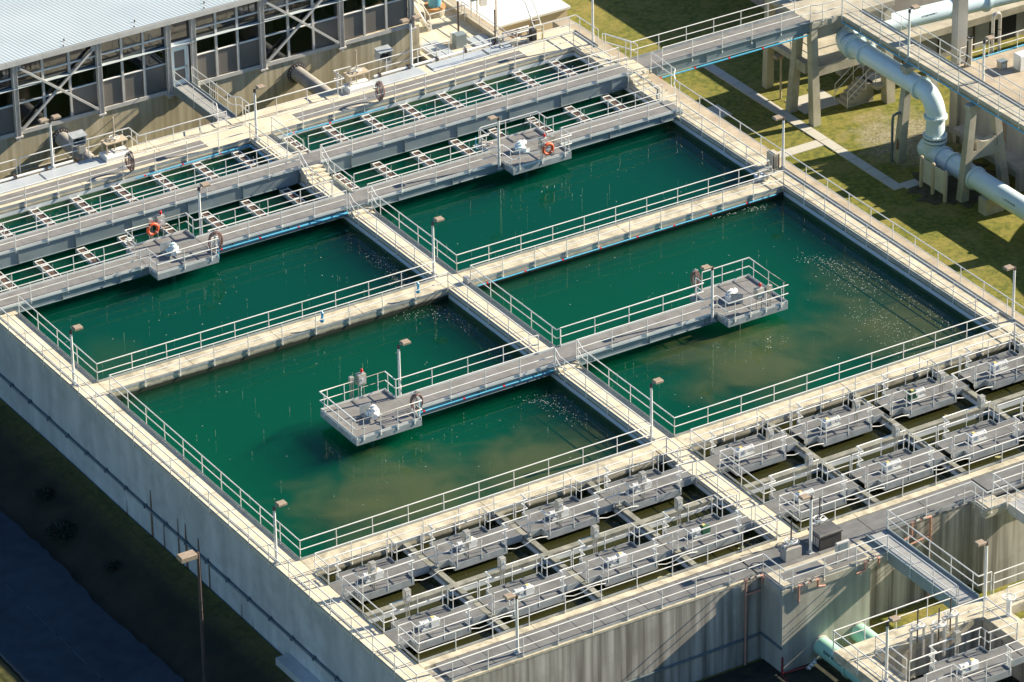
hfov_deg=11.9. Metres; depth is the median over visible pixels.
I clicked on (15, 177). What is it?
edge pipe
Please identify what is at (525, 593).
mixer drive
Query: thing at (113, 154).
sluice gate
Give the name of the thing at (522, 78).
weir trough
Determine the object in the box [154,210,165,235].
control panel
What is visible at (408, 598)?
door
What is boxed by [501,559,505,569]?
door
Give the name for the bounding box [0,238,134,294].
handrail
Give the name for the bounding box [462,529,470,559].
control panel
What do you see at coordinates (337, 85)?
handrail
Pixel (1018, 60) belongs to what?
white cabinet
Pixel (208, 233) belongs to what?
handrail
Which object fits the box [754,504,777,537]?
handrail
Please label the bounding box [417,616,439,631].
mixer drive
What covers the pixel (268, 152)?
handrail
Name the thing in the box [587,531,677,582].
handrail
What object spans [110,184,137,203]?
weir trough
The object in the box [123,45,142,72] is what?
window pane
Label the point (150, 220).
switch box
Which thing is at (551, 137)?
switch box
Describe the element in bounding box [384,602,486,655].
service platform
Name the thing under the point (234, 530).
handrail
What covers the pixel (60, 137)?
inlet pipe
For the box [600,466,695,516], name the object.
service platform
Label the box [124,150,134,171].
hose reel
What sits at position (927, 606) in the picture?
handrail
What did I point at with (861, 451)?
handrail
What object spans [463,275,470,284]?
sampler box
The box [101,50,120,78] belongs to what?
window pane
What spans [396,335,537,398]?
handrail
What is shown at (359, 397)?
handrail
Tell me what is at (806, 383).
handrail
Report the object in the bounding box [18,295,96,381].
handrail
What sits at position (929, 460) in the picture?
handrail
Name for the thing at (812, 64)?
concrete tower
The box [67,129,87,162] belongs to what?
display box
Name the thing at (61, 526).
shrub
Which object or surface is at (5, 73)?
window pane
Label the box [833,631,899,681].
handrail
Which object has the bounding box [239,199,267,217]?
weir trough
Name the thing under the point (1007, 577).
handrail
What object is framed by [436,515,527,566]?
handrail
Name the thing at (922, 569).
handrail
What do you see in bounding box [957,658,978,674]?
mixer drive
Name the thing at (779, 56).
lamp
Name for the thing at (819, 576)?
handrail
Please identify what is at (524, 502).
handrail
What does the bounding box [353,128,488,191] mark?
handrail
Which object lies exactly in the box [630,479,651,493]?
mixer drive
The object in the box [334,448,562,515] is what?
water
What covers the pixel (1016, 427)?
handrail
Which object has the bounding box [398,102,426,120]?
weir trough
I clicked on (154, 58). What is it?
window pane
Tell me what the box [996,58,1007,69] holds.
meter box
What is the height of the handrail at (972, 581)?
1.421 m
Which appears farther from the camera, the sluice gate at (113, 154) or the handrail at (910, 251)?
the sluice gate at (113, 154)
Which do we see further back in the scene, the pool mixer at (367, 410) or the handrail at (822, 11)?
the handrail at (822, 11)
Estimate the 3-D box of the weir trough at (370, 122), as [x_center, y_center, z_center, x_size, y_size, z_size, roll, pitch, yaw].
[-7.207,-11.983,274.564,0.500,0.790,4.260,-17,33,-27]
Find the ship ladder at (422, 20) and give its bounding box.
[414,0,431,30]
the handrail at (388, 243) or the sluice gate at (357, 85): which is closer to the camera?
the handrail at (388, 243)
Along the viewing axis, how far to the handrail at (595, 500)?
235.41 m
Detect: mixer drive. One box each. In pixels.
[361,568,383,583]
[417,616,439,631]
[455,536,476,551]
[513,583,534,598]
[547,506,568,520]
[605,552,626,567]
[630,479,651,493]
[688,523,710,538]
[734,444,754,458]
[794,488,814,502]
[820,415,841,429]
[882,458,901,472]
[905,387,925,400]
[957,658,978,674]
[967,429,987,443]
[988,359,1008,373]
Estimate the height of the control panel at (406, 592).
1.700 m
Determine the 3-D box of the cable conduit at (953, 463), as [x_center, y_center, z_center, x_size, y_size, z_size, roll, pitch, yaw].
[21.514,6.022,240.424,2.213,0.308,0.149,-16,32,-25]
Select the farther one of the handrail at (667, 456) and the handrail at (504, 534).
the handrail at (667, 456)
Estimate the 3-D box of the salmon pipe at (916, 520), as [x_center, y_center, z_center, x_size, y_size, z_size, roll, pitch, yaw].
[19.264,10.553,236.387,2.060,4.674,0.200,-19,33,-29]
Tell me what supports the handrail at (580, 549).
attached to the service platform at (595, 575)
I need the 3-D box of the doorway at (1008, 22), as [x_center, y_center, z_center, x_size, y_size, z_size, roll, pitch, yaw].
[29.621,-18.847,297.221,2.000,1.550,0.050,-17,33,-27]
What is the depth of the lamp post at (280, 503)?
232.04 m
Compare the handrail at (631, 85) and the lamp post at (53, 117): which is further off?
the handrail at (631, 85)
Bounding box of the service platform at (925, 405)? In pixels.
[877,375,968,423]
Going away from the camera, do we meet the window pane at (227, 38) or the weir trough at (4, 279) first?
the weir trough at (4, 279)
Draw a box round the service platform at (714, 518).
[658,511,754,562]
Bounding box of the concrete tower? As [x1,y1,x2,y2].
[762,0,894,126]
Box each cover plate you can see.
[0,174,45,193]
[39,157,106,180]
[370,67,425,88]
[426,50,488,71]
[482,42,516,55]
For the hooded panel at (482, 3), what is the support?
on the yard platform at (472, 28)
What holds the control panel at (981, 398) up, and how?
attached to the service platform at (960, 450)
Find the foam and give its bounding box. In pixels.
[66,169,952,466]
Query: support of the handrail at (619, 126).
attached to the footbridge at (185, 239)
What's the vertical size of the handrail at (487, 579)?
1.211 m
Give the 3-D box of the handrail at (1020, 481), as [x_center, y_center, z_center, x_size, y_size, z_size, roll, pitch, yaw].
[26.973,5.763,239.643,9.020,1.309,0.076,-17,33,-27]
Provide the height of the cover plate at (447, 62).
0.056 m
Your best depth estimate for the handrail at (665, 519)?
235.53 m
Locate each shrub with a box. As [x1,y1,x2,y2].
[32,486,53,500]
[40,518,76,542]
[103,559,120,571]
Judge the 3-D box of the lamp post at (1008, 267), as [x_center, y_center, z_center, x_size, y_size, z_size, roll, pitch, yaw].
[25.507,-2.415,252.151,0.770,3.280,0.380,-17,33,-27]
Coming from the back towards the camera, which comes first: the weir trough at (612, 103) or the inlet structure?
the weir trough at (612, 103)
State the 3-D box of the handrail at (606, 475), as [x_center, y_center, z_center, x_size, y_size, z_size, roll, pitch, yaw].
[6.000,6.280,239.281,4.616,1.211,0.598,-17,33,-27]
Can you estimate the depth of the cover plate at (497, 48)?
282.44 m
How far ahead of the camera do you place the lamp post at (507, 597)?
224.84 m
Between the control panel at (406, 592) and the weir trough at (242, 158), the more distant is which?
the weir trough at (242, 158)
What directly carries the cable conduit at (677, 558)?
attached to the treatment tank
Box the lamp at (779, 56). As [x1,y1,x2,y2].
[773,53,783,98]
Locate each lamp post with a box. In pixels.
[38,114,60,169]
[69,324,82,386]
[197,181,210,234]
[253,84,265,141]
[272,500,286,565]
[397,339,410,394]
[399,14,421,68]
[431,216,444,275]
[487,115,502,170]
[493,0,499,32]
[503,592,521,655]
[589,0,594,44]
[647,377,663,440]
[700,264,715,321]
[772,115,786,169]
[798,493,814,554]
[883,615,900,681]
[905,4,919,60]
[974,539,988,600]
[982,35,994,80]
[1003,264,1015,321]
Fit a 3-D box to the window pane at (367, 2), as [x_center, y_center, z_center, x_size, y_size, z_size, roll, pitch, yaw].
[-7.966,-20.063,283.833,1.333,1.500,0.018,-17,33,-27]
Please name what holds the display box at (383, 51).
on the treatment tank
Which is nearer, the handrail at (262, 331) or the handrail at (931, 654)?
the handrail at (931, 654)
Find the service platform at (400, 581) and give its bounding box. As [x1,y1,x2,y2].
[328,554,429,606]
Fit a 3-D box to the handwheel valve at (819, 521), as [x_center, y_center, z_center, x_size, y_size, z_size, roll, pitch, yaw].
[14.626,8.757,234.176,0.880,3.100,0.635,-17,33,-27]
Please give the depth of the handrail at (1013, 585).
228.45 m
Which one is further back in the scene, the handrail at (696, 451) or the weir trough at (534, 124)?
the weir trough at (534, 124)
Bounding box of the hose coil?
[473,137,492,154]
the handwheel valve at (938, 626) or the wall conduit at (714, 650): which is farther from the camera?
the wall conduit at (714, 650)
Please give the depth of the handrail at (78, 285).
257.17 m
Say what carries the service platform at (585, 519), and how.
attached to the treatment tank
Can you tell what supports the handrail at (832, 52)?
attached to the concrete tower
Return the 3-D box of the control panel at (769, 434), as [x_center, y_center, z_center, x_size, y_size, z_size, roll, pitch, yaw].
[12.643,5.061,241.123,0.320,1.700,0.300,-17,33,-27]
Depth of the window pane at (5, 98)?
273.03 m
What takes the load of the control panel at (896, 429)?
attached to the service platform at (874, 479)
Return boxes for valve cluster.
[494,10,542,46]
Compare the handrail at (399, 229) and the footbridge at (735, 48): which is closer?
the handrail at (399, 229)
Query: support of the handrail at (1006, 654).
attached to the service platform at (995, 673)
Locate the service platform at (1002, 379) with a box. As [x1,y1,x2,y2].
[960,350,1023,395]
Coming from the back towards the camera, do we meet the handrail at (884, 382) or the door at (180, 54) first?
the door at (180, 54)
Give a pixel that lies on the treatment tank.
(312, 466)
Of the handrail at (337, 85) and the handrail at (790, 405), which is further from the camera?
the handrail at (337, 85)
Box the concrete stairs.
[836,72,884,107]
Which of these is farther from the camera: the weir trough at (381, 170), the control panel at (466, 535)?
the weir trough at (381, 170)
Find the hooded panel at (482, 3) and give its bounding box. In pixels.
[470,0,486,21]
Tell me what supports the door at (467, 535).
in the control panel at (466, 535)
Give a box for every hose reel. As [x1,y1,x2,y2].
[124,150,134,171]
[208,230,222,255]
[375,80,384,100]
[410,390,422,416]
[690,269,700,291]
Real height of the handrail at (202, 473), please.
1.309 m
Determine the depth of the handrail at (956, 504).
236.20 m
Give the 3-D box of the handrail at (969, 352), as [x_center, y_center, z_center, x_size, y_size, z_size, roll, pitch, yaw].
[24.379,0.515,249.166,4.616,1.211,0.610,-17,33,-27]
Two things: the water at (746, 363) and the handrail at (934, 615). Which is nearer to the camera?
the handrail at (934, 615)
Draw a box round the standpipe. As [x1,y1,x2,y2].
[964,36,972,67]
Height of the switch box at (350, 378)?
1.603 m
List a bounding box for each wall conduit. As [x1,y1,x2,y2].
[0,374,340,681]
[626,632,781,681]
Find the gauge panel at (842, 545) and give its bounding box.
[835,539,849,563]
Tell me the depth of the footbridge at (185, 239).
264.80 m
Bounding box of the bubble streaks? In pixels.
[102,184,929,522]
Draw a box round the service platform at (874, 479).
[851,446,945,495]
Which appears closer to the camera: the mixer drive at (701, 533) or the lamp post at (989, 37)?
the mixer drive at (701, 533)
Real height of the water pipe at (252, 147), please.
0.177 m
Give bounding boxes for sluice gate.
[99,117,132,162]
[342,50,373,93]
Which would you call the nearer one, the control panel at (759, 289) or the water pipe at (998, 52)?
the control panel at (759, 289)
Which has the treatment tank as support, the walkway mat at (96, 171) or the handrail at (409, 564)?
the walkway mat at (96, 171)
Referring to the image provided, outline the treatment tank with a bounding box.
[0,18,1023,681]
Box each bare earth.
[700,658,851,681]
[907,163,1011,208]
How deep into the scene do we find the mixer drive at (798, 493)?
237.38 m
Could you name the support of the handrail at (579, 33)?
on the treatment tank
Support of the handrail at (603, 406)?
attached to the treatment tank
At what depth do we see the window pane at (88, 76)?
275.24 m
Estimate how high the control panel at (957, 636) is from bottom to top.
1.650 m
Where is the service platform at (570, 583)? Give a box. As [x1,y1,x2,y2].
[479,570,579,623]
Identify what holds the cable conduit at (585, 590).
attached to the treatment tank
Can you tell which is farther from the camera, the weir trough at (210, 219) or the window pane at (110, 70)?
the window pane at (110, 70)
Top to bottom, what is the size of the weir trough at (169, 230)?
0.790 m
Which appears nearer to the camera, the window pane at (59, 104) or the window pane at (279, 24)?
the window pane at (59, 104)
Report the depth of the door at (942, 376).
245.52 m
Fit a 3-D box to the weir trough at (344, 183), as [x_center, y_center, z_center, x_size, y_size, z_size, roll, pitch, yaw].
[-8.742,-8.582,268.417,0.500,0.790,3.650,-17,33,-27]
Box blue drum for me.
[423,0,445,17]
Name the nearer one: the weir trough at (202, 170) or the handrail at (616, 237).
the handrail at (616, 237)
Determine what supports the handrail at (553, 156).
attached to the footbridge at (185, 239)
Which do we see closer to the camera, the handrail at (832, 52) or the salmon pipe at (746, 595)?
the salmon pipe at (746, 595)
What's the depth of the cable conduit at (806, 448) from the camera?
241.85 m
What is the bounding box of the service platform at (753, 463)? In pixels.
[704,431,799,481]
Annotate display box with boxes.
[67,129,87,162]
[374,44,392,71]
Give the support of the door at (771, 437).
in the control panel at (769, 434)
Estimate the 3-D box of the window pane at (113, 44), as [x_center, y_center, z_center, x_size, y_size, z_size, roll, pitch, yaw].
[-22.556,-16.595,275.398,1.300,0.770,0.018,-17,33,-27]
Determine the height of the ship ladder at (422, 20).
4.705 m
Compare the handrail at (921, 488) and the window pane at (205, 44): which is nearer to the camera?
the handrail at (921, 488)
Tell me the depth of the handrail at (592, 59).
280.82 m
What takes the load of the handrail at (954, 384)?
attached to the service platform at (925, 405)
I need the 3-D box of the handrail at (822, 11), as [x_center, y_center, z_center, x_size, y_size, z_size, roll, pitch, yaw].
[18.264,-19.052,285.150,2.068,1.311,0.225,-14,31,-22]
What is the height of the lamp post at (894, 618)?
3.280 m
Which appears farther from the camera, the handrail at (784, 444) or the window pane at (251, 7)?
the window pane at (251, 7)
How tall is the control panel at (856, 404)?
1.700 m
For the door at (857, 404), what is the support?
in the control panel at (856, 404)
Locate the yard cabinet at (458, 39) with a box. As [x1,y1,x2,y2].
[450,1,466,48]
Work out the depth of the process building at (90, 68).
278.48 m
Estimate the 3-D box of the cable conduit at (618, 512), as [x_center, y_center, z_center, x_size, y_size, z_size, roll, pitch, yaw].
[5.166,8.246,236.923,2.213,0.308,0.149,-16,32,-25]
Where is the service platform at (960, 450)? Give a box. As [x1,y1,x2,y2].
[937,418,1023,466]
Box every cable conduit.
[414,567,454,580]
[471,615,512,628]
[508,536,547,548]
[566,583,605,596]
[599,506,637,518]
[658,552,696,564]
[786,443,823,455]
[847,487,884,499]
[872,415,908,426]
[934,458,970,469]
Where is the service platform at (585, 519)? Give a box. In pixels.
[515,493,613,544]
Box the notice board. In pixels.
[919,155,947,202]
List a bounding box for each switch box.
[147,217,152,239]
[348,376,353,398]
[549,135,554,155]
[766,284,771,306]
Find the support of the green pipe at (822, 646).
attached to the treatment tank
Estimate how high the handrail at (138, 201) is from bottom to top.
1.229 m
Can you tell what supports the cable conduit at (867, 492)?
attached to the treatment tank
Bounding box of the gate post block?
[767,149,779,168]
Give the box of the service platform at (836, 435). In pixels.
[791,403,884,452]
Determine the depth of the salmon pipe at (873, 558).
232.26 m
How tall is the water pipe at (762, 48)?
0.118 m
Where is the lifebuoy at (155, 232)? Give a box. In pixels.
[146,222,158,235]
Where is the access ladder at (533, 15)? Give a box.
[522,0,541,29]
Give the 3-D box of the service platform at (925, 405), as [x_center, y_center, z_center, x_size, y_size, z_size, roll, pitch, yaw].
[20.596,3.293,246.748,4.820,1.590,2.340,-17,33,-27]
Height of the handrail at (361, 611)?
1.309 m
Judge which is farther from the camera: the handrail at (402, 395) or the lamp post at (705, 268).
the lamp post at (705, 268)
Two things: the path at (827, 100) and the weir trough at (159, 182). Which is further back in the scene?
the path at (827, 100)
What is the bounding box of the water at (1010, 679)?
[907,672,1019,681]
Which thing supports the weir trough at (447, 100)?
attached to the treatment tank
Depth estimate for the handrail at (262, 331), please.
253.02 m
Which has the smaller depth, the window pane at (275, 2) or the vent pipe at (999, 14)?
the window pane at (275, 2)
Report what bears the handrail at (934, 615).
attached to the inlet structure
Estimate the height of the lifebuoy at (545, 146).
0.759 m
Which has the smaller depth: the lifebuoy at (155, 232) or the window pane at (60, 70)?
the lifebuoy at (155, 232)
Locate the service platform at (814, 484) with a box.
[763,475,859,525]
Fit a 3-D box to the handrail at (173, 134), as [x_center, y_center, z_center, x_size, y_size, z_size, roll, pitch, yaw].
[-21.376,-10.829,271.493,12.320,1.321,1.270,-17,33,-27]
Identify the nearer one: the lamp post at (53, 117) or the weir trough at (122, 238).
the weir trough at (122, 238)
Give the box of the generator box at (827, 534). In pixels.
[808,520,842,549]
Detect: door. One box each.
[158,217,164,225]
[171,38,190,85]
[359,375,365,384]
[371,564,375,572]
[406,591,410,601]
[466,533,469,541]
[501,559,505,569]
[558,502,562,510]
[594,528,598,537]
[642,474,645,482]
[678,500,681,509]
[758,289,763,298]
[769,431,773,440]
[809,456,812,465]
[856,402,859,411]
[895,426,899,435]
[941,374,944,383]
[981,398,984,406]
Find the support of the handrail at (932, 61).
on the elevated walkway
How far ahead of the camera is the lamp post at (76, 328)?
247.63 m
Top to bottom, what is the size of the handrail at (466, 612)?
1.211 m
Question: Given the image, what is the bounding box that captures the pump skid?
[754,165,776,179]
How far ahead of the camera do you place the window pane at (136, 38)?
276.11 m
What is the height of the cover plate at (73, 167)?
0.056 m
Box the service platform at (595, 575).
[573,539,671,591]
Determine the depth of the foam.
257.18 m
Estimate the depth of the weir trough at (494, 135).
273.95 m
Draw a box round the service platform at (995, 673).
[910,642,1023,681]
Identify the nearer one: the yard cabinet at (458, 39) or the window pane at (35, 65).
the window pane at (35, 65)
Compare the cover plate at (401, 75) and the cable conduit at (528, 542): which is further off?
the cover plate at (401, 75)
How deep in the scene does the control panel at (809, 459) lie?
238.38 m
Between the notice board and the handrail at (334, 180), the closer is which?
the handrail at (334, 180)
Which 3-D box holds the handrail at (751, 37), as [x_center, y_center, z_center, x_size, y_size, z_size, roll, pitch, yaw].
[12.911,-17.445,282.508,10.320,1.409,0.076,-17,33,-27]
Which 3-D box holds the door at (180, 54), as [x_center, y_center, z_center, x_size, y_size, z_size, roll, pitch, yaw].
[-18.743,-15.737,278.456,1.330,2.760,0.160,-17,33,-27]
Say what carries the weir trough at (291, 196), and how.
attached to the treatment tank
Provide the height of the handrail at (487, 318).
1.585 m
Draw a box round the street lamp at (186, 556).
[176,550,206,681]
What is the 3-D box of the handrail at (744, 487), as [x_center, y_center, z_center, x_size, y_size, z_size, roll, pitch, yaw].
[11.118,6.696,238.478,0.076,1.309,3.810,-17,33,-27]
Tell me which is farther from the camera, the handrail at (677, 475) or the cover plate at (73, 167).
the cover plate at (73, 167)
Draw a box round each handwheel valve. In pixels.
[780,519,801,561]
[812,497,827,526]
[909,609,926,660]
[930,608,947,660]
[942,597,958,649]
[1002,593,1015,616]
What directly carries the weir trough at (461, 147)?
attached to the treatment tank
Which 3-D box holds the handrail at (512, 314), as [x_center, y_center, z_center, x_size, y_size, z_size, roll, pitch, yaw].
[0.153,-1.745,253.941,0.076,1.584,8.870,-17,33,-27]
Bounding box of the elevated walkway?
[841,10,1023,202]
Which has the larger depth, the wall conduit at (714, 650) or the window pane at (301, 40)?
the window pane at (301, 40)
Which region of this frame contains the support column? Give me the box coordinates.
[949,0,967,133]
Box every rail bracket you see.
[320,311,323,322]
[416,282,419,293]
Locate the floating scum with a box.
[551,415,1021,617]
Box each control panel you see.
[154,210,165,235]
[355,368,366,396]
[368,560,376,591]
[402,587,411,616]
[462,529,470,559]
[497,555,505,584]
[538,133,548,158]
[555,498,563,528]
[591,524,598,553]
[638,470,646,500]
[674,496,682,524]
[753,283,764,309]
[766,428,773,454]
[805,452,812,480]
[852,399,860,425]
[892,423,899,451]
[937,371,944,397]
[953,630,960,655]
[977,394,985,422]
[1020,344,1023,369]
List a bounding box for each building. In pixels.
[0,0,419,182]
[456,0,570,37]
[750,0,1023,72]
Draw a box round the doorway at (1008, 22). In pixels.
[989,14,1016,43]
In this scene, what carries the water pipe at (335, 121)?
attached to the treatment tank
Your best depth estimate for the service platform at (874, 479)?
240.01 m
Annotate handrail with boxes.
[0,123,249,210]
[0,142,287,241]
[0,151,300,253]
[0,159,17,178]
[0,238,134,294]
[0,248,156,309]
[0,308,415,681]
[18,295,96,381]
[19,111,227,177]
[96,262,434,382]
[109,272,448,394]
[109,374,300,559]
[124,180,333,255]
[156,190,347,276]
[173,71,218,129]
[191,66,249,120]
[245,66,350,119]
[249,123,286,159]
[271,32,573,132]
[271,117,303,152]
[299,151,331,198]
[299,425,650,560]
[308,47,618,153]
[314,553,327,582]
[315,437,666,571]
[319,371,421,440]
[320,57,627,162]
[321,145,353,192]
[328,534,421,582]
[342,546,435,597]
[342,577,383,633]
[349,193,433,277]
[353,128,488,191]
[355,40,448,80]
[367,145,502,203]
[371,186,455,272]
[383,582,477,631]
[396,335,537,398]
[397,626,419,662]
[398,593,492,647]
[415,347,554,407]
[416,554,763,681]
[418,520,777,663]
[419,35,446,56]
[422,504,513,551]
[429,5,464,30]
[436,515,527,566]
[447,272,538,353]
[448,0,515,39]
[456,160,768,273]
[463,14,598,61]
[470,265,559,346]
[471,170,783,282]
[479,550,571,596]
[480,84,662,142]
[493,562,585,614]
[502,128,571,170]
[515,474,604,520]
[529,485,618,535]
[554,348,651,443]
[560,277,703,346]
[561,94,677,143]
[572,519,662,562]
[573,31,610,66]
[576,295,716,360]
[577,341,674,436]
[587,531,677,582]
[598,449,677,490]
[602,33,630,58]
[605,33,637,61]
[613,460,692,507]
[627,67,659,101]
[631,0,794,58]
[650,52,781,164]
[657,494,736,538]
[662,5,810,69]
[666,437,680,465]
[672,505,751,553]
[674,311,998,436]
[679,102,769,177]
[690,429,703,457]
[691,322,1014,446]
[695,459,739,510]
[701,257,787,322]
[704,412,790,457]
[719,423,804,469]
[719,452,763,501]
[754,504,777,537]
[763,455,850,503]
[763,535,887,591]
[778,496,800,529]
[779,466,865,516]
[783,170,997,327]
[784,151,1023,326]
[791,383,875,428]
[800,436,1023,531]
[806,394,890,442]
[811,0,841,23]
[818,41,871,56]
[832,586,958,654]
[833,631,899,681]
[834,65,864,99]
[841,0,1023,128]
[847,68,876,108]
[851,426,936,472]
[862,0,1023,106]
[867,437,951,486]
[875,597,983,644]
[875,636,906,680]
[876,356,959,403]
[886,509,991,594]
[887,535,956,605]
[888,481,1007,528]
[892,366,974,414]
[909,622,1017,681]
[926,638,1023,681]
[937,397,1021,441]
[953,412,1023,457]
[960,29,1023,58]
[960,332,1023,372]
[975,356,1023,386]
[983,596,1017,639]
[991,463,1023,493]
[993,473,1023,513]
[993,562,1023,593]
[1007,581,1023,595]
[1014,322,1023,343]
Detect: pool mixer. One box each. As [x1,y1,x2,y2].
[160,240,181,256]
[359,402,382,420]
[513,139,529,153]
[723,288,742,303]
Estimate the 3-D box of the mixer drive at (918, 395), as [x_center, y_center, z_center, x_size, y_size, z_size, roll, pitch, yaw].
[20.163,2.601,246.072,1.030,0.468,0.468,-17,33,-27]
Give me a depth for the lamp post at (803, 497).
232.32 m
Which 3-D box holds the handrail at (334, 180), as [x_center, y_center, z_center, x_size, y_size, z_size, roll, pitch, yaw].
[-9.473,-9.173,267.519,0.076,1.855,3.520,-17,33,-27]
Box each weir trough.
[0,224,13,238]
[0,271,18,290]
[28,207,55,226]
[33,258,60,278]
[70,195,96,214]
[75,246,102,265]
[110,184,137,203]
[117,234,136,247]
[151,172,178,191]
[159,222,177,234]
[191,161,218,179]
[201,210,226,229]
[231,150,258,168]
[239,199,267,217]
[279,187,307,206]
[282,135,309,152]
[321,124,349,142]
[331,172,359,191]
[360,113,388,131]
[370,161,399,179]
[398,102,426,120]
[410,149,437,168]
[436,91,464,109]
[448,138,477,156]
[474,81,502,98]
[487,127,506,138]
[512,70,539,87]
[525,116,552,134]
[549,60,577,77]
[563,105,591,123]
[600,94,629,112]
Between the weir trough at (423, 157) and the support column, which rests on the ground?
the support column
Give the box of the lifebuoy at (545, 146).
[542,142,553,154]
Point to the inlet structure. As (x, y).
(967, 622)
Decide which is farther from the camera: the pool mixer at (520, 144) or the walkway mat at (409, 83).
the walkway mat at (409, 83)
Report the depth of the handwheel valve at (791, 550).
232.49 m
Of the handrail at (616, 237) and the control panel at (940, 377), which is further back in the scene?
the handrail at (616, 237)
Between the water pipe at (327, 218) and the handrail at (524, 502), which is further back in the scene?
the water pipe at (327, 218)
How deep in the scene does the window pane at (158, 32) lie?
276.72 m
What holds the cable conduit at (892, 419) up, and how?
attached to the treatment tank
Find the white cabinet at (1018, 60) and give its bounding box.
[1013,50,1023,71]
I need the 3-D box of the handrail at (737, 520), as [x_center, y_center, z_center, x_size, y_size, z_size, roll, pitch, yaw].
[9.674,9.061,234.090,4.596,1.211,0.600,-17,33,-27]
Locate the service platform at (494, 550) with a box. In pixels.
[423,523,522,575]
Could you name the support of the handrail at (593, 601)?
attached to the treatment tank
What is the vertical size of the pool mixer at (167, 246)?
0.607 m
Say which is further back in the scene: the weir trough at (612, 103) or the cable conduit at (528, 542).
the weir trough at (612, 103)
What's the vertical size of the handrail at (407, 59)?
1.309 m
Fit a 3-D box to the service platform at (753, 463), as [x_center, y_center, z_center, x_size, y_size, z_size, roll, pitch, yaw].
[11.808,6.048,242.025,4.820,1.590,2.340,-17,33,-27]
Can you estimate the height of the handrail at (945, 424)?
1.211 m
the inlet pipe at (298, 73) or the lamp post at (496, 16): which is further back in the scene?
the lamp post at (496, 16)
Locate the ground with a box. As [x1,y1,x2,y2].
[0,0,1023,681]
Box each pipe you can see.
[0,157,78,182]
[52,128,98,160]
[135,144,271,178]
[217,212,348,250]
[284,107,384,135]
[287,63,340,93]
[373,40,494,77]
[418,370,553,413]
[477,194,776,286]
[659,35,807,78]
[744,572,763,665]
[781,657,817,681]
[798,577,825,601]
[812,635,859,681]
[835,0,1023,220]
[849,622,877,642]
[856,555,879,574]
[890,112,901,161]
[904,515,931,595]
[972,44,1023,60]
[990,12,1001,53]
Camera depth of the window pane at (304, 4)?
281.56 m
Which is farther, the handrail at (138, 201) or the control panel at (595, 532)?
the handrail at (138, 201)
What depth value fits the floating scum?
235.89 m
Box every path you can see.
[700,62,903,189]
[707,90,918,188]
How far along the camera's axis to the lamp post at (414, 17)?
279.23 m
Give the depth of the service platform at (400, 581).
231.78 m
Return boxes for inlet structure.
[834,583,1023,681]
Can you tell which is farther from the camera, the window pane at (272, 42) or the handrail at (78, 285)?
the window pane at (272, 42)
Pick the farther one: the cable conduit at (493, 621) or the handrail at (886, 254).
the handrail at (886, 254)
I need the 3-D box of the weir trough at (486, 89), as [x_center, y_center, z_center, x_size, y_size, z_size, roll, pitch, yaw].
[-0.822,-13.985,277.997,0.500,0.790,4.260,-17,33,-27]
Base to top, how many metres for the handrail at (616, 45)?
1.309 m
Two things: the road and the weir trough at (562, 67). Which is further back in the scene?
the weir trough at (562, 67)
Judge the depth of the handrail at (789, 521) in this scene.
235.43 m
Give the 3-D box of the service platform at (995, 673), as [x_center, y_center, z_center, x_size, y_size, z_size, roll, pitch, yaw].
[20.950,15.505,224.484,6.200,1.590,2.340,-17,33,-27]
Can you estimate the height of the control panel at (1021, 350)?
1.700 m
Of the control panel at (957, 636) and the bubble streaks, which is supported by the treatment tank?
the bubble streaks
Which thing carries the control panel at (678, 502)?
attached to the service platform at (714, 518)
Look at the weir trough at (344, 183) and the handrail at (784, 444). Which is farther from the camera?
the weir trough at (344, 183)
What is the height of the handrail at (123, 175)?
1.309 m
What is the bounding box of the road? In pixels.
[0,511,183,681]
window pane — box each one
[0,68,10,79]
[0,80,12,106]
[17,60,40,74]
[18,72,41,101]
[20,98,43,126]
[43,53,66,67]
[44,65,68,94]
[46,91,70,120]
[69,45,93,60]
[70,57,95,86]
[101,39,118,52]
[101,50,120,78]
[122,33,140,46]
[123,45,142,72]
[144,27,163,40]
[144,38,164,66]
[170,20,188,40]
[195,13,212,26]
[196,25,214,52]
[216,8,234,21]
[217,19,235,46]
[237,1,256,15]
[238,13,257,41]
[264,0,284,8]
[264,6,285,34]
[265,31,287,59]
[288,0,310,27]
[289,25,311,54]
[313,0,336,20]
[343,0,361,12]
[365,0,383,6]
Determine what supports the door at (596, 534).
in the control panel at (595, 532)
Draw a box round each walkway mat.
[0,140,208,204]
[293,50,527,120]
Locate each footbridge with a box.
[0,64,632,269]
[0,100,682,314]
[173,81,235,122]
[320,276,787,459]
[633,13,809,76]
[865,527,978,608]
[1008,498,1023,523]
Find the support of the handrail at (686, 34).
attached to the footbridge at (735, 48)
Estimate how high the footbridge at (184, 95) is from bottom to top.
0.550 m
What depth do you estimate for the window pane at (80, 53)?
274.60 m
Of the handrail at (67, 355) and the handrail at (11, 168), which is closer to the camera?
the handrail at (67, 355)
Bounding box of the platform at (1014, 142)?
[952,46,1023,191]
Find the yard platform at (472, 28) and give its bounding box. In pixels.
[407,0,512,64]
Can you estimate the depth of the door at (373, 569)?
230.14 m
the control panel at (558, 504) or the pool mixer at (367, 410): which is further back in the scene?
the pool mixer at (367, 410)
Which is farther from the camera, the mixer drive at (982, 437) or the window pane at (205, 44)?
the window pane at (205, 44)
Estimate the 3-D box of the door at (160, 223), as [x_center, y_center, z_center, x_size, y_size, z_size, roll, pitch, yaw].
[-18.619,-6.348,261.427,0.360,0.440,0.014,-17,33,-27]

